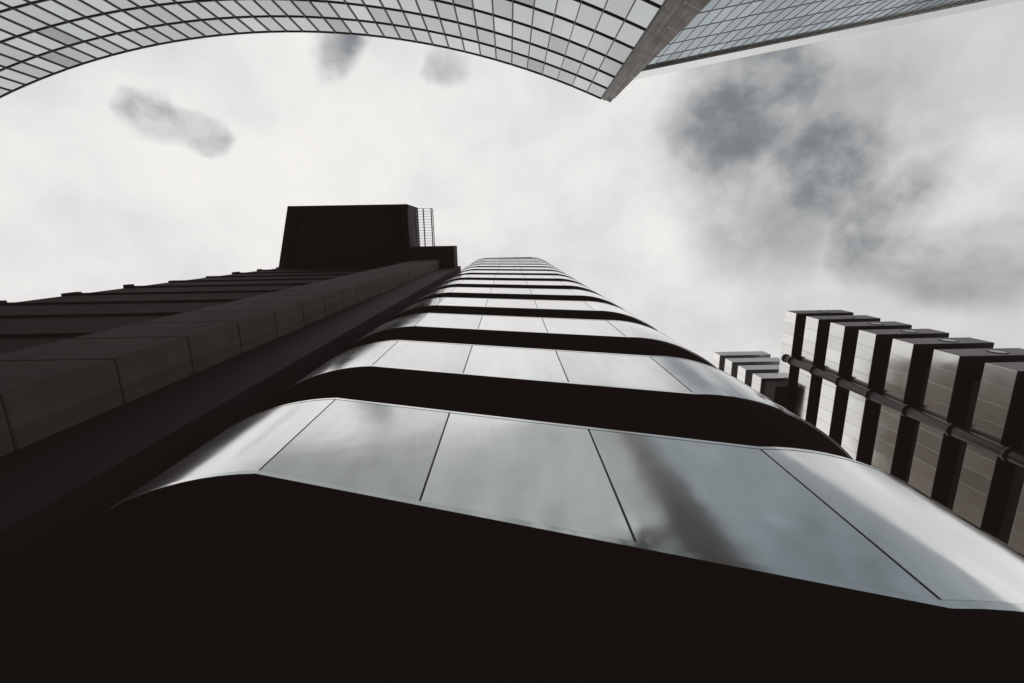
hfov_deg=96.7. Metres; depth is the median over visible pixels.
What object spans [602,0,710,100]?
curved trim
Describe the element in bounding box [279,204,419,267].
plant room
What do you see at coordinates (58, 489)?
link wall
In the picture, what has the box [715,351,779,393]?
pod bodies
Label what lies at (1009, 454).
riser pipe
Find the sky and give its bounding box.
[0,0,1023,363]
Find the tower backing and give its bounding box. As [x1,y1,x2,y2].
[19,258,1023,662]
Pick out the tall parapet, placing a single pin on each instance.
(817, 37)
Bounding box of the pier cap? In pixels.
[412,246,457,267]
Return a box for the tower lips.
[14,258,1023,618]
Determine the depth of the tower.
3.31 m
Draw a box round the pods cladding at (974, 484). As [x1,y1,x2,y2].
[778,311,1023,554]
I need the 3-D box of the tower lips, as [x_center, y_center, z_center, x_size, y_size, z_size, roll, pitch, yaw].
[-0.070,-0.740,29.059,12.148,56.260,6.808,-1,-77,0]
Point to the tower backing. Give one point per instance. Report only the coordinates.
(855, 616)
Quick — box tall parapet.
[633,0,1020,79]
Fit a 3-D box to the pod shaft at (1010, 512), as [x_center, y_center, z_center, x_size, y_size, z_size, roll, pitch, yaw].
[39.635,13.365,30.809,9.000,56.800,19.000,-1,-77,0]
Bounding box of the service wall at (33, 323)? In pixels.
[0,265,389,353]
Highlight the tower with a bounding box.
[0,340,1023,682]
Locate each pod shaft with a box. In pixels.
[762,380,789,409]
[845,354,1023,544]
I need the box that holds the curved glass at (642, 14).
[0,0,664,97]
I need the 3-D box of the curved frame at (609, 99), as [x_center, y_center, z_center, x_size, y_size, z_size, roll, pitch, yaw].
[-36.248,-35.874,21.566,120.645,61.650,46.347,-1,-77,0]
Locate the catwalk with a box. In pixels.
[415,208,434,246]
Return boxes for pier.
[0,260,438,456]
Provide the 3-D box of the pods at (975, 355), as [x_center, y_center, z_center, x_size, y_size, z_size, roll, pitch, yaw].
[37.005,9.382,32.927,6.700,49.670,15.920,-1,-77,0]
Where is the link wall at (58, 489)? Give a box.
[0,266,460,640]
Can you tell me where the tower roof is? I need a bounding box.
[474,257,544,261]
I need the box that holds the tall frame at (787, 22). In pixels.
[644,0,974,68]
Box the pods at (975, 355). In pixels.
[780,310,1023,538]
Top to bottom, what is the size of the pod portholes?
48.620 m
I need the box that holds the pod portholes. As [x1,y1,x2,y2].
[822,311,1007,352]
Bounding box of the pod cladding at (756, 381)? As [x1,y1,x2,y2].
[713,352,761,392]
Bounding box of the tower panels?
[111,257,1023,604]
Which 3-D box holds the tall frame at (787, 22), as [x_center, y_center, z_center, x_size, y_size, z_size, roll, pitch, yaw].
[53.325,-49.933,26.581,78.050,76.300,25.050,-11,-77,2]
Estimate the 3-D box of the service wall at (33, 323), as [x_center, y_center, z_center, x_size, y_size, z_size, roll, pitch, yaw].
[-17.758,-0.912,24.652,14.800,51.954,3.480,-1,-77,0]
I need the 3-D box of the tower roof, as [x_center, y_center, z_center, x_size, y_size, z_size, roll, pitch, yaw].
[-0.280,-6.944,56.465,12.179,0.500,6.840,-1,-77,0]
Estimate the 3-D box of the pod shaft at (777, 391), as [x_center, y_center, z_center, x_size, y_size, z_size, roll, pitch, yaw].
[32.531,7.279,56.855,1.800,3.600,4.600,-1,-77,0]
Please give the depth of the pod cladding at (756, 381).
62.41 m
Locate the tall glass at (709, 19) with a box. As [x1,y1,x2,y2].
[641,0,972,67]
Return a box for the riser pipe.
[781,354,1023,467]
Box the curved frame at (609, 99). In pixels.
[0,0,681,101]
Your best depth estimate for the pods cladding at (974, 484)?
37.51 m
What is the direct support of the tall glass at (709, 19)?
attached to the tall frame at (787, 22)
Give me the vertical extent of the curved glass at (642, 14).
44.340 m
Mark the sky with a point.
(877, 173)

